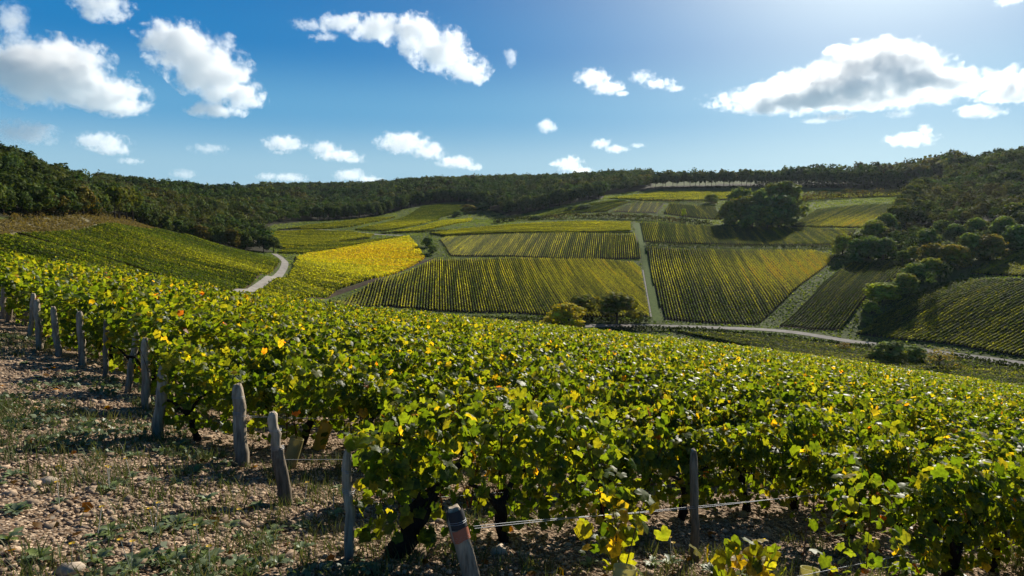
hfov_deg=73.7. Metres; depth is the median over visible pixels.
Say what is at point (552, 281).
vine row
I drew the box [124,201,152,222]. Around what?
broadleaf tree
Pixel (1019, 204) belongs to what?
broadleaf tree
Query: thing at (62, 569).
stone
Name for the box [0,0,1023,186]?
sky
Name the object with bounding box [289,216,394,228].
vines
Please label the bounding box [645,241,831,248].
hedge
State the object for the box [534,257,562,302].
vine row
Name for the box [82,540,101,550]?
weed
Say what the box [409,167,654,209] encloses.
wood
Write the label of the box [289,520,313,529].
weed
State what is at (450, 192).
broadleaf tree
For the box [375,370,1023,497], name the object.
vine row
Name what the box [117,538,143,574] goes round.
weed
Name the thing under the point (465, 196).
broadleaf tree
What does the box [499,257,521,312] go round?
vine row
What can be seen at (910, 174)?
ridge tree
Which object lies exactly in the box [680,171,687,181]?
ridge tree
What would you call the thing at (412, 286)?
vine row
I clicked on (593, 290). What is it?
vine row
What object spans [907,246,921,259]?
bush
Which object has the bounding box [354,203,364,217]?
broadleaf tree
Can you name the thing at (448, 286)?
vine row
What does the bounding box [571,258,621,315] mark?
vine row
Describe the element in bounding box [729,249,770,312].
vine row
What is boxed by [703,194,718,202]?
bush
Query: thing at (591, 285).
vine row
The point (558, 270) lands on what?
vine row
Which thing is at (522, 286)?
vine row
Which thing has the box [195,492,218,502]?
weed
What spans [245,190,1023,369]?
verge grass
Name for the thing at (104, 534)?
weed
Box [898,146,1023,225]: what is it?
wood
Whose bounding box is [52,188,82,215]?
broadleaf tree
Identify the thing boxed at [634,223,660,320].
grass track
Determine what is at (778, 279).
vine row
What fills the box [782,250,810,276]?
vine row
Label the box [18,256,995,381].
vine row
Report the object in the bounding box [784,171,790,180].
ridge tree
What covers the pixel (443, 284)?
vine row
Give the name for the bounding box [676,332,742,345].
field soil
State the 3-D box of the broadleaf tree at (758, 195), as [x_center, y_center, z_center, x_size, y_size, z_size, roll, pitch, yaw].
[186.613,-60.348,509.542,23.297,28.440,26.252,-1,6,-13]
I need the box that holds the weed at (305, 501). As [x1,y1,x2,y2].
[296,481,308,504]
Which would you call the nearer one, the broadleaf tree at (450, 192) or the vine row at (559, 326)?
the vine row at (559, 326)
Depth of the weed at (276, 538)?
5.36 m
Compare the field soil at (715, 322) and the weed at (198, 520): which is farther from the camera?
the field soil at (715, 322)
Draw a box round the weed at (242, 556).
[229,554,253,564]
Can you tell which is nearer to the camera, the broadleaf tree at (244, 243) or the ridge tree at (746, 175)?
the broadleaf tree at (244, 243)
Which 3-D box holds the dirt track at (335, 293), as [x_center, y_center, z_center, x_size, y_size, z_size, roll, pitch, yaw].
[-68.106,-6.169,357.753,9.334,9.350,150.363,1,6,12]
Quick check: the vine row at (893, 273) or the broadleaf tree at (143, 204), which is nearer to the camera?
the vine row at (893, 273)
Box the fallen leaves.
[0,335,1018,575]
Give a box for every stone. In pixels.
[37,476,58,484]
[55,562,85,575]
[489,543,507,554]
[698,562,719,572]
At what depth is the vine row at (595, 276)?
392.58 m
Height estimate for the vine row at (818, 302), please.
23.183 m
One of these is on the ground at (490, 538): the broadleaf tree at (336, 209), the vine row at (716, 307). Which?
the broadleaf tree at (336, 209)
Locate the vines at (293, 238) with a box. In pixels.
[271,229,373,247]
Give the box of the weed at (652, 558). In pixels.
[643,555,662,566]
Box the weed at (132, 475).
[123,458,139,477]
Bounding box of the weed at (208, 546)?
[200,544,215,571]
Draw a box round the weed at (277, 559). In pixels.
[265,554,290,566]
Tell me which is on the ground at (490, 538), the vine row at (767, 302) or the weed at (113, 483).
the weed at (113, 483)
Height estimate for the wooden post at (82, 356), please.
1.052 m
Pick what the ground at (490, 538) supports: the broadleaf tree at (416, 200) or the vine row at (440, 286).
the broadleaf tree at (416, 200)
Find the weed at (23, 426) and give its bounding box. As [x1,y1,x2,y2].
[16,423,34,427]
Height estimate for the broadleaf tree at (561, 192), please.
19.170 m
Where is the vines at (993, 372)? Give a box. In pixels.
[678,330,1023,384]
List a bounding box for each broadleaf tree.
[0,182,6,204]
[0,188,18,215]
[8,191,34,216]
[15,183,56,216]
[23,190,59,214]
[45,194,70,214]
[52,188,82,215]
[70,190,90,211]
[72,186,96,214]
[82,192,101,213]
[87,198,102,213]
[89,193,113,215]
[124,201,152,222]
[137,205,162,225]
[147,213,174,230]
[166,220,189,233]
[181,223,196,234]
[190,225,213,240]
[209,231,227,244]
[222,228,240,247]
[238,236,255,249]
[255,236,269,251]
[267,237,282,251]
[313,207,326,219]
[323,205,335,219]
[333,206,341,216]
[340,205,350,218]
[345,205,357,216]
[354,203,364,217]
[364,202,375,216]
[373,204,383,215]
[380,203,386,214]
[384,200,392,212]
[394,196,404,206]
[396,196,407,209]
[408,196,415,206]
[412,194,419,203]
[416,192,424,203]
[445,189,457,201]
[454,189,463,199]
[462,190,471,200]
[503,200,515,215]
[522,195,532,212]
[531,195,541,210]
[551,188,566,205]
[564,189,576,201]
[570,294,600,317]
[574,187,584,201]
[582,183,593,199]
[593,185,604,198]
[594,292,643,323]
[715,201,731,222]
[722,196,758,225]
[725,187,752,201]
[736,204,766,227]
[748,188,771,205]
[755,206,783,228]
[759,193,802,226]
[763,181,810,216]
[830,233,851,254]
[845,238,872,258]
[858,235,884,257]
[860,219,889,238]
[862,282,901,301]
[871,237,897,258]
[875,213,901,229]
[886,206,905,224]
[891,194,912,207]
[891,198,913,206]
[892,273,920,293]
[894,204,913,222]
[895,189,919,199]
[899,262,929,281]
[904,184,923,196]
[906,182,924,190]
[909,179,928,189]
[911,228,943,245]
[913,243,945,262]
[914,177,930,183]
[918,257,946,277]
[930,219,951,233]
[935,244,974,267]
[940,223,966,242]
[957,232,986,258]
[963,217,988,233]
[972,234,1012,259]
[985,216,1016,234]
[1001,224,1023,248]
[1003,202,1022,222]
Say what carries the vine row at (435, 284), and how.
on the field soil at (461, 281)
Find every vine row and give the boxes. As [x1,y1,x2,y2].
[0,249,1007,383]
[0,251,1015,384]
[0,254,1020,386]
[0,255,1018,386]
[0,255,1023,387]
[0,258,1021,386]
[0,263,1009,384]
[0,265,1017,388]
[0,266,1023,390]
[1,257,992,381]
[1,262,1023,387]
[3,252,973,377]
[3,252,989,380]
[3,265,1022,388]
[10,272,1023,392]
[15,257,925,371]
[17,258,974,378]
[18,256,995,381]
[18,260,1017,384]
[20,255,904,367]
[21,274,1021,393]
[24,256,992,380]
[31,258,1021,385]
[35,278,1023,394]
[38,278,1020,393]
[43,256,1009,383]
[46,258,1004,383]
[59,277,1019,394]
[64,259,877,363]
[81,295,1023,400]
[99,268,915,369]
[103,298,1023,400]
[123,291,1023,404]
[125,271,875,363]
[126,272,840,358]
[132,325,1023,421]
[146,311,1023,446]
[152,273,916,369]
[187,281,873,362]
[271,353,1023,454]
[342,373,1023,558]
[360,283,368,305]
[363,282,371,305]
[367,280,375,306]
[370,277,379,306]
[373,277,382,305]
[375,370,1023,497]
[377,277,385,305]
[379,276,388,306]
[383,275,391,306]
[386,274,394,305]
[389,273,397,305]
[392,273,400,305]
[395,272,402,305]
[398,271,405,306]
[400,270,408,306]
[403,269,410,306]
[406,268,413,307]
[409,267,415,307]
[412,266,418,307]
[415,265,420,308]
[418,263,423,308]
[420,262,425,308]
[423,261,427,308]
[426,260,429,309]
[429,260,432,309]
[432,258,434,309]
[435,259,436,309]
[437,259,438,309]
[440,258,441,309]
[442,259,443,310]
[444,258,446,310]
[446,259,449,310]
[448,259,452,311]
[450,259,455,309]
[452,259,457,311]
[454,259,460,311]
[457,261,463,311]
[459,258,466,310]
[461,260,469,311]
[463,258,471,311]
[465,258,474,311]
[467,259,477,311]
[469,258,479,311]
[471,258,482,311]
[473,258,485,311]
[475,258,488,311]
[477,258,490,311]
[479,258,493,311]
[481,258,496,311]
[483,257,498,311]
[485,258,502,311]
[487,258,504,311]
[489,258,507,311]
[491,257,510,311]
[493,258,512,311]
[495,257,515,311]
[497,257,518,311]
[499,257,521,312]
[501,257,523,312]
[503,257,526,312]
[505,256,529,313]
[507,257,532,313]
[509,257,534,312]
[511,256,538,313]
[513,256,541,313]
[515,256,543,314]
[518,258,546,312]
[519,257,548,311]
[521,257,550,310]
[524,258,553,312]
[526,257,554,306]
[528,258,554,303]
[530,257,557,303]
[531,257,559,303]
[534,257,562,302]
[536,258,564,302]
[538,257,567,302]
[540,258,570,302]
[542,257,570,300]
[544,257,576,306]
[546,257,586,316]
[548,258,589,315]
[550,258,592,315]
[552,258,595,315]
[555,258,598,315]
[557,258,601,315]
[559,258,603,315]
[561,258,593,300]
[563,259,609,315]
[565,258,612,315]
[567,258,615,315]
[569,257,618,315]
[570,407,1023,561]
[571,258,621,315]
[573,258,624,314]
[576,258,625,313]
[577,258,626,311]
[580,259,611,291]
[581,258,633,312]
[583,258,636,311]
[586,259,639,311]
[588,258,644,314]
[590,258,648,315]
[592,257,648,313]
[594,258,648,310]
[596,258,647,306]
[599,259,647,303]
[601,258,646,300]
[603,259,646,298]
[606,259,645,294]
[608,259,644,291]
[610,259,644,289]
[613,259,643,286]
[615,260,643,284]
[618,261,642,281]
[620,261,642,279]
[622,261,642,277]
[648,246,654,284]
[650,246,661,305]
[652,245,666,318]
[654,246,669,318]
[656,246,672,319]
[658,246,675,319]
[660,247,678,319]
[663,247,681,319]
[665,247,685,320]
[667,247,688,320]
[669,247,691,320]
[671,247,694,320]
[673,247,697,321]
[675,248,701,321]
[678,248,704,321]
[680,248,707,321]
[682,248,710,322]
[684,247,713,322]
[686,248,717,323]
[688,248,720,322]
[691,249,723,322]
[693,249,726,322]
[695,248,729,323]
[697,248,733,322]
[699,249,736,323]
[702,248,739,323]
[704,249,742,322]
[706,249,745,323]
[708,248,749,323]
[710,248,751,323]
[713,248,754,323]
[715,248,757,322]
[717,249,760,321]
[719,249,761,320]
[722,249,764,317]
[724,249,766,316]
[726,249,768,314]
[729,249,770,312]
[731,249,772,310]
[733,249,773,308]
[736,249,776,306]
[738,249,777,304]
[741,249,779,302]
[743,249,781,301]
[745,249,783,299]
[748,249,785,297]
[750,249,787,296]
[753,250,789,293]
[755,250,791,291]
[757,249,792,290]
[760,249,794,288]
[762,249,796,287]
[765,249,798,285]
[767,249,800,284]
[770,250,801,282]
[772,249,803,281]
[775,249,805,280]
[777,249,806,278]
[780,250,808,277]
[780,262,853,325]
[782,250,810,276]
[783,261,856,325]
[785,249,811,275]
[787,249,813,274]
[787,262,859,325]
[790,250,815,272]
[790,260,862,326]
[792,249,816,272]
[794,260,865,326]
[795,249,818,271]
[797,249,819,269]
[797,260,868,326]
[800,250,821,268]
[800,260,870,327]
[803,249,822,267]
[803,260,872,327]
[806,250,824,266]
[807,260,875,327]
[808,249,825,265]
[809,431,1023,575]
[810,249,826,263]
[810,260,877,328]
[813,261,879,328]
[814,250,828,262]
[816,263,850,289]
[817,261,882,328]
[820,261,884,328]
[824,261,887,329]
[828,261,889,328]
[831,261,892,329]
[836,262,894,328]
[839,262,897,328]
[877,262,899,282]
[881,262,902,282]
[884,262,904,282]
[890,263,907,280]
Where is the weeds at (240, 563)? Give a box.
[0,325,998,575]
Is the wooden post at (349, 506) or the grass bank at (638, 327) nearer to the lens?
the wooden post at (349, 506)
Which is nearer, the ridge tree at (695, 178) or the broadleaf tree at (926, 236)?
the broadleaf tree at (926, 236)
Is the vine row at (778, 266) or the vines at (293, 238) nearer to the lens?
the vine row at (778, 266)
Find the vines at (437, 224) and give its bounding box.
[392,217,472,231]
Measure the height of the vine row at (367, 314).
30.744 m
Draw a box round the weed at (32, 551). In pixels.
[17,546,55,561]
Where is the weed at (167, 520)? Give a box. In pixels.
[158,513,192,530]
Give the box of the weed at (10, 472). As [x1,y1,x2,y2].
[2,469,27,476]
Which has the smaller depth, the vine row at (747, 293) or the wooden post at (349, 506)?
the wooden post at (349, 506)
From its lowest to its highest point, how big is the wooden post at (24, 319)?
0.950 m
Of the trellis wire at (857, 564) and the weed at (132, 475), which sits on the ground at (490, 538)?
the weed at (132, 475)
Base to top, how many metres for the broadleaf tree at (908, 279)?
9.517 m
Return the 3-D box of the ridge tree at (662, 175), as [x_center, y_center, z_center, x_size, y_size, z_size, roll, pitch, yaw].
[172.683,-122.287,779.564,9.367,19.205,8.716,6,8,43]
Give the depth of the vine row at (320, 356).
11.48 m
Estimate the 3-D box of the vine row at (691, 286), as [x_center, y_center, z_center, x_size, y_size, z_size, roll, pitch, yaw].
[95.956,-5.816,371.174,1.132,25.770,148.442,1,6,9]
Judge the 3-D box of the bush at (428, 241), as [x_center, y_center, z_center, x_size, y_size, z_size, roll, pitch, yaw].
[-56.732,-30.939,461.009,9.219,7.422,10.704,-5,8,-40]
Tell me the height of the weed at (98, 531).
0.212 m
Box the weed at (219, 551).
[199,547,226,560]
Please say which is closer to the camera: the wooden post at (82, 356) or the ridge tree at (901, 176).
the wooden post at (82, 356)
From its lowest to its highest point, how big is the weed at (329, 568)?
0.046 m
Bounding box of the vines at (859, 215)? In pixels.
[791,203,893,226]
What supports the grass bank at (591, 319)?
on the ground at (490, 538)
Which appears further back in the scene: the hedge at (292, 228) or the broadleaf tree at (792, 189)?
the hedge at (292, 228)
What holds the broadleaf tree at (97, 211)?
on the ground at (490, 538)
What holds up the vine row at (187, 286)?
on the ground at (490, 538)
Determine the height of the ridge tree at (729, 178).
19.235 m
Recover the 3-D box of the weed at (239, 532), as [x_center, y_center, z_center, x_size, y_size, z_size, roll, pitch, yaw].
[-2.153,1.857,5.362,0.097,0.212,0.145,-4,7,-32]
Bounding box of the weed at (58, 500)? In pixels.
[49,480,68,504]
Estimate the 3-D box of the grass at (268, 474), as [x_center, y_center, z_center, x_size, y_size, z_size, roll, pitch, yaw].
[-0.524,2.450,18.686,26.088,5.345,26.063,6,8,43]
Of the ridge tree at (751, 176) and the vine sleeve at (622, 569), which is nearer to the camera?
the vine sleeve at (622, 569)
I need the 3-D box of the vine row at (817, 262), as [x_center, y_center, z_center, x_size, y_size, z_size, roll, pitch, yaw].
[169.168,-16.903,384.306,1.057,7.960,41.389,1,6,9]
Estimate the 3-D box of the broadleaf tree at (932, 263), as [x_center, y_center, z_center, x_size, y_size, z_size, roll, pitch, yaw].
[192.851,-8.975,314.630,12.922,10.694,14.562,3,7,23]
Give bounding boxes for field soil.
[230,262,279,290]
[334,258,649,316]
[440,233,640,258]
[612,202,663,212]
[647,247,834,324]
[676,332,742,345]
[779,263,906,329]
[790,226,859,227]
[971,273,1023,276]
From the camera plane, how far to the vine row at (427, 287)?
347.73 m
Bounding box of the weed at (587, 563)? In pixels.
[580,556,597,566]
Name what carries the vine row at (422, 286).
on the field soil at (461, 281)
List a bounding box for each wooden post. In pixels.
[0,285,5,318]
[6,294,13,320]
[21,307,28,325]
[27,293,35,336]
[33,299,43,350]
[50,306,62,356]
[76,311,86,365]
[102,320,108,377]
[124,331,139,392]
[141,337,151,408]
[151,365,168,438]
[232,383,249,466]
[267,410,292,504]
[341,449,355,560]
[446,504,479,575]
[689,448,699,561]
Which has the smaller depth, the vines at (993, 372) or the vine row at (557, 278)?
the vines at (993, 372)
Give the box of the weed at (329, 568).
[316,563,333,569]
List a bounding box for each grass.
[0,214,159,233]
[0,306,1023,575]
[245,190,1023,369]
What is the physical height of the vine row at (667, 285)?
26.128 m
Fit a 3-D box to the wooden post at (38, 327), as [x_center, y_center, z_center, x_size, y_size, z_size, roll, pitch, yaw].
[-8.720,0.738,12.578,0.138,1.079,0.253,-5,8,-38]
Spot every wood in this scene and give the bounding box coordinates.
[0,141,165,226]
[93,169,320,242]
[252,167,652,214]
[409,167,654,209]
[652,149,967,183]
[847,219,1022,282]
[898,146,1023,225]
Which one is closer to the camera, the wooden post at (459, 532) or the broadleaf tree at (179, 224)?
the wooden post at (459, 532)
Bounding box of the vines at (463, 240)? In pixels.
[440,232,640,258]
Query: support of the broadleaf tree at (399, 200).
on the ground at (490, 538)
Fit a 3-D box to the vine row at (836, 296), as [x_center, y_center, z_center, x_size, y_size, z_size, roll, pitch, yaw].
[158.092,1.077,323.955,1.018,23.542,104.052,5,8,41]
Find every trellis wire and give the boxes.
[176,420,352,428]
[243,415,377,420]
[284,450,556,459]
[352,470,791,503]
[474,488,888,528]
[800,534,1001,575]
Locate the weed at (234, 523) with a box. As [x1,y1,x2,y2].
[220,519,241,530]
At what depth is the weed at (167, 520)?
5.28 m
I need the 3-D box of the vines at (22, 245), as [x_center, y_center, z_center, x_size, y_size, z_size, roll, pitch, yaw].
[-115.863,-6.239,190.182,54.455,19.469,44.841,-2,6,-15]
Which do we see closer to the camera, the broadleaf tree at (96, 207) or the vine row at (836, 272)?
the broadleaf tree at (96, 207)
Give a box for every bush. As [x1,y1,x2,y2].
[420,237,433,246]
[428,245,437,253]
[452,211,462,215]
[461,204,476,211]
[541,302,587,327]
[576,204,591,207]
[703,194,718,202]
[861,317,873,323]
[862,350,885,359]
[863,302,882,313]
[871,341,908,358]
[890,281,910,295]
[894,250,910,261]
[904,346,926,360]
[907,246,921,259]
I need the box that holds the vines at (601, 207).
[569,201,630,213]
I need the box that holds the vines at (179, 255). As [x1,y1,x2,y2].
[22,221,278,289]
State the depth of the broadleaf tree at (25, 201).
235.99 m
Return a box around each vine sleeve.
[285,436,303,467]
[312,420,332,450]
[613,563,635,575]
[799,565,819,575]
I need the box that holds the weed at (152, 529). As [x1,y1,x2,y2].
[136,501,166,533]
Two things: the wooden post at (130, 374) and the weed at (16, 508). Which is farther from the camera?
the wooden post at (130, 374)
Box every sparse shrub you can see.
[838,342,852,348]
[921,348,965,367]
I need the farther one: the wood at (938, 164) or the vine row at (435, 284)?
the wood at (938, 164)
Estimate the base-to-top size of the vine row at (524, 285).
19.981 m
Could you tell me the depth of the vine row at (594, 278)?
389.63 m
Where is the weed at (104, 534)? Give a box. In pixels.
[97,530,130,540]
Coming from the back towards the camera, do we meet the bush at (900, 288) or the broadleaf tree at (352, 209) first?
the broadleaf tree at (352, 209)
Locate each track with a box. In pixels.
[235,253,287,293]
[315,258,435,299]
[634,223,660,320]
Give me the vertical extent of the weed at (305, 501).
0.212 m
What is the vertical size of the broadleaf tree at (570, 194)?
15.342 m
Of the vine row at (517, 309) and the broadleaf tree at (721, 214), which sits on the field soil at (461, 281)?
the vine row at (517, 309)
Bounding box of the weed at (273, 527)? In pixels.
[265,523,286,534]
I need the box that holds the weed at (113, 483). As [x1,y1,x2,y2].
[99,465,121,491]
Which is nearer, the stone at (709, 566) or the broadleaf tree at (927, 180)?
the stone at (709, 566)
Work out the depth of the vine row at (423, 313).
46.94 m
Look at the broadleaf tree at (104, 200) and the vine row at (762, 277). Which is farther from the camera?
the vine row at (762, 277)
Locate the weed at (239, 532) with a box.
[232,508,244,537]
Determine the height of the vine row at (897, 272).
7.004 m
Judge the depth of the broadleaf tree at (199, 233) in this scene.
399.08 m
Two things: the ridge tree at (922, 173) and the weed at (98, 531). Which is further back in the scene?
the ridge tree at (922, 173)
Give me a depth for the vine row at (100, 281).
23.47 m
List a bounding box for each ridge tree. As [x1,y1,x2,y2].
[102,186,126,217]
[107,186,130,218]
[118,186,130,218]
[123,186,137,218]
[131,191,144,220]
[652,175,658,188]
[659,172,666,182]
[663,173,668,186]
[670,174,676,182]
[674,175,679,182]
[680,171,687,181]
[687,174,693,182]
[692,173,698,187]
[697,175,703,186]
[703,174,708,185]
[708,171,715,185]
[714,173,718,182]
[719,171,728,185]
[726,172,733,185]
[738,171,745,184]
[743,173,750,185]
[747,173,754,182]
[754,171,760,181]
[760,174,765,187]
[766,171,772,181]
[772,173,778,181]
[779,174,785,181]
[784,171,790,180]
[790,173,797,181]
[807,172,815,187]
[828,171,835,186]
[842,171,848,181]
[848,171,856,181]
[865,173,872,188]
[898,170,905,181]
[906,172,913,180]
[918,169,927,176]
[925,168,932,177]
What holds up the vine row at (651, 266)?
on the ground at (490, 538)
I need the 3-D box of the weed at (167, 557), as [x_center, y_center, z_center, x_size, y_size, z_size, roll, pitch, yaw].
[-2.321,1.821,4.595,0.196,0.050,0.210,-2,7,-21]
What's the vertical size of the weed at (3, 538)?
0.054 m
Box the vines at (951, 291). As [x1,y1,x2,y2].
[856,277,1023,355]
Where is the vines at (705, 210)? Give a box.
[664,202,717,218]
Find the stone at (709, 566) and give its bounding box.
[698,562,719,572]
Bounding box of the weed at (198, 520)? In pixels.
[184,517,216,530]
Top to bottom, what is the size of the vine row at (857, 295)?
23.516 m
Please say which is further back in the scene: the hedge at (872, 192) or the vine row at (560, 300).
the hedge at (872, 192)
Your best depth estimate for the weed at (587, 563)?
5.68 m
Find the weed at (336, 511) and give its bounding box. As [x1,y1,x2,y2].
[323,492,342,517]
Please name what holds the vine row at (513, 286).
on the field soil at (461, 281)
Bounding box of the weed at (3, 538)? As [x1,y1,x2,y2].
[0,526,23,541]
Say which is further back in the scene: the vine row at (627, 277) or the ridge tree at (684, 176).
the ridge tree at (684, 176)
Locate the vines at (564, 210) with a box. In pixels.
[517,199,625,218]
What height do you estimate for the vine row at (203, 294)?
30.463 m
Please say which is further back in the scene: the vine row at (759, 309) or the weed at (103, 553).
the vine row at (759, 309)
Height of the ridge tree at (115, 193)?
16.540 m
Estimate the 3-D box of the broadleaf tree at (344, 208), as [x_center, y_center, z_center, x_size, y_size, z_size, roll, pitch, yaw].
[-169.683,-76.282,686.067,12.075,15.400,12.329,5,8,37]
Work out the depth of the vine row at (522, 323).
62.34 m
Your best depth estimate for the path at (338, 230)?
562.98 m
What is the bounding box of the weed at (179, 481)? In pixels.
[168,478,182,484]
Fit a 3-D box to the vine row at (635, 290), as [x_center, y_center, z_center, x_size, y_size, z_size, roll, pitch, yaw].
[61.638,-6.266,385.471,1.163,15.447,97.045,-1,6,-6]
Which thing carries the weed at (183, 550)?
on the ground at (490, 538)
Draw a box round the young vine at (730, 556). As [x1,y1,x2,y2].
[689,534,785,575]
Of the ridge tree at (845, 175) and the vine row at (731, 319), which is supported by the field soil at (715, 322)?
the vine row at (731, 319)
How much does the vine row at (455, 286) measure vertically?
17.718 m
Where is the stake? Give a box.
[802,517,807,564]
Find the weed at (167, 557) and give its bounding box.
[150,552,180,566]
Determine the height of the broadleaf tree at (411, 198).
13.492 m
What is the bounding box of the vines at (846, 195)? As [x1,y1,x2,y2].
[800,192,899,199]
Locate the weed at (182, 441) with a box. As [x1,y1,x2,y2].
[167,438,190,446]
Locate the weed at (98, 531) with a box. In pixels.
[83,505,104,538]
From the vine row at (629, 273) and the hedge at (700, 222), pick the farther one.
the hedge at (700, 222)
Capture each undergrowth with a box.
[654,185,756,188]
[753,178,909,190]
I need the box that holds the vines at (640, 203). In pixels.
[613,201,662,212]
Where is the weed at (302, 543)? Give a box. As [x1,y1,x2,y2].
[292,541,316,551]
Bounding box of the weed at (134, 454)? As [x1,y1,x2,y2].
[123,451,144,456]
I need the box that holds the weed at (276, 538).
[263,537,278,543]
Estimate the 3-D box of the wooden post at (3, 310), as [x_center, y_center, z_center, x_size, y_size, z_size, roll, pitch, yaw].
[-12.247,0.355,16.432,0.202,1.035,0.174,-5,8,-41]
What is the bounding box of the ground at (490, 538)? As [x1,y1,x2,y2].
[0,160,1023,575]
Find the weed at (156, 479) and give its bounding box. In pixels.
[143,476,160,481]
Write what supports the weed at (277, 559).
on the ground at (490, 538)
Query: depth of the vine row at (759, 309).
349.12 m
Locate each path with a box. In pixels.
[279,229,400,235]
[642,270,651,316]
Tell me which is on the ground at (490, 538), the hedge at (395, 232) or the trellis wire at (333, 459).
the hedge at (395, 232)
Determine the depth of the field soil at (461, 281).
357.20 m
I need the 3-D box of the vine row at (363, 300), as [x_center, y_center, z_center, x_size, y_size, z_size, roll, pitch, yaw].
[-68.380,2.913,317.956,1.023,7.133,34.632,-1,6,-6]
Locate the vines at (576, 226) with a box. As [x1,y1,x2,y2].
[432,220,630,234]
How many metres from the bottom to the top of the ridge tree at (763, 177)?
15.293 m
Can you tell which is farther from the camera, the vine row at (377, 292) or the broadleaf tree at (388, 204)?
the broadleaf tree at (388, 204)
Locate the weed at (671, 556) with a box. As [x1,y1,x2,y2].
[662,536,683,563]
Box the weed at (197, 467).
[186,464,207,471]
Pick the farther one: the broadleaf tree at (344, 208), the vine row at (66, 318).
the broadleaf tree at (344, 208)
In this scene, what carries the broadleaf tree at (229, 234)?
on the ground at (490, 538)
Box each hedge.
[3,209,135,220]
[277,227,318,229]
[284,237,369,249]
[380,229,448,233]
[493,212,715,225]
[629,198,717,203]
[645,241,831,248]
[799,188,901,200]
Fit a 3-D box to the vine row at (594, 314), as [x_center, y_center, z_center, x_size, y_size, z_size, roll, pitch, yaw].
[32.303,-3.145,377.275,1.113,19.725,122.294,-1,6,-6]
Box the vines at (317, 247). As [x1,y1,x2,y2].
[278,236,399,253]
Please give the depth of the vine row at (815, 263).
380.16 m
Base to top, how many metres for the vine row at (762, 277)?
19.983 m
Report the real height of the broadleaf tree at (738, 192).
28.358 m
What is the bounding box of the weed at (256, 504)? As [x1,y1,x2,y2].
[246,500,268,506]
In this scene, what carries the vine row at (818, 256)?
on the field soil at (715, 322)
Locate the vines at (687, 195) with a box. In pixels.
[608,191,731,200]
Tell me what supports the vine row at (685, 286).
on the field soil at (715, 322)
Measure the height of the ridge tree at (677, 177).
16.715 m
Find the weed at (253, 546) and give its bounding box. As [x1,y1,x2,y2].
[246,541,262,552]
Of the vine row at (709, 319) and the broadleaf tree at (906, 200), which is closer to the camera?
the vine row at (709, 319)
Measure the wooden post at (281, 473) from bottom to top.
0.993 m
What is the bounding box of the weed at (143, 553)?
[123,547,160,563]
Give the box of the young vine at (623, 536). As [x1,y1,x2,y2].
[574,487,670,575]
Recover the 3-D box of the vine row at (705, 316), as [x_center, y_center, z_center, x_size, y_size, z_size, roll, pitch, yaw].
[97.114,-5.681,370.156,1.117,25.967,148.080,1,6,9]
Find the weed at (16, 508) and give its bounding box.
[0,501,32,514]
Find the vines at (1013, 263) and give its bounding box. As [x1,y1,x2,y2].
[971,247,1023,275]
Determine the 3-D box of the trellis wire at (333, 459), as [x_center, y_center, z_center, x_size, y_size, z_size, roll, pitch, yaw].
[-0.312,1.816,7.554,4.338,0.731,0.004,-4,7,-34]
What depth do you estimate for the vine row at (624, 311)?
387.23 m
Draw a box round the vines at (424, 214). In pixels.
[355,203,464,230]
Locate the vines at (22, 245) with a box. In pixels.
[0,233,150,273]
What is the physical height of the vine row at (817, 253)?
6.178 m
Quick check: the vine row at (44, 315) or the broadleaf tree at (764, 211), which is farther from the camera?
the broadleaf tree at (764, 211)
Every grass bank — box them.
[429,231,632,236]
[470,315,651,322]
[610,325,883,348]
[951,353,1023,368]
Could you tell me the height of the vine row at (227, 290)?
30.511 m
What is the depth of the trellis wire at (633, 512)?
5.67 m
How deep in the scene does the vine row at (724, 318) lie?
346.57 m
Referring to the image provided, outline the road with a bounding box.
[574,324,1023,365]
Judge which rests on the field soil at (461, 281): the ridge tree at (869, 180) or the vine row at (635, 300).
the vine row at (635, 300)
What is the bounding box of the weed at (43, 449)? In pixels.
[37,446,52,452]
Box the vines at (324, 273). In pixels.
[254,235,424,299]
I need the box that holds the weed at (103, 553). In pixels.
[84,547,114,563]
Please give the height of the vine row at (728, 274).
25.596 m
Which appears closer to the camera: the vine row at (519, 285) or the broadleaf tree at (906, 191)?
the vine row at (519, 285)
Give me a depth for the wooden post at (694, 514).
6.09 m
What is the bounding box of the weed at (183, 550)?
[178,543,199,555]
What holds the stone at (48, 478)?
on the ground at (490, 538)
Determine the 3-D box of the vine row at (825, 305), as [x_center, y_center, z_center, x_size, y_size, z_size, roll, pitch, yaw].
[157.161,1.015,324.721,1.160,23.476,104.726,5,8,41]
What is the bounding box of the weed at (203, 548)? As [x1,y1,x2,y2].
[193,523,209,551]
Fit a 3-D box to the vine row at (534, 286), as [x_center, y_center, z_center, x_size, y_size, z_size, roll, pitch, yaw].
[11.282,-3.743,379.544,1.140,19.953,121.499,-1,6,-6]
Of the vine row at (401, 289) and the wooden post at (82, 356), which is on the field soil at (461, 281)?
the vine row at (401, 289)
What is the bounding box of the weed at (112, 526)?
[96,521,128,533]
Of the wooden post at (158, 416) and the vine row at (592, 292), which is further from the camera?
the vine row at (592, 292)
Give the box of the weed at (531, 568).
[519,565,537,572]
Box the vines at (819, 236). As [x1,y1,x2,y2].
[641,221,855,244]
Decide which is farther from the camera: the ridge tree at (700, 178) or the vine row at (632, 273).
the ridge tree at (700, 178)
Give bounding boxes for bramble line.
[17,232,169,277]
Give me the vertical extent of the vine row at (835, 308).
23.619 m

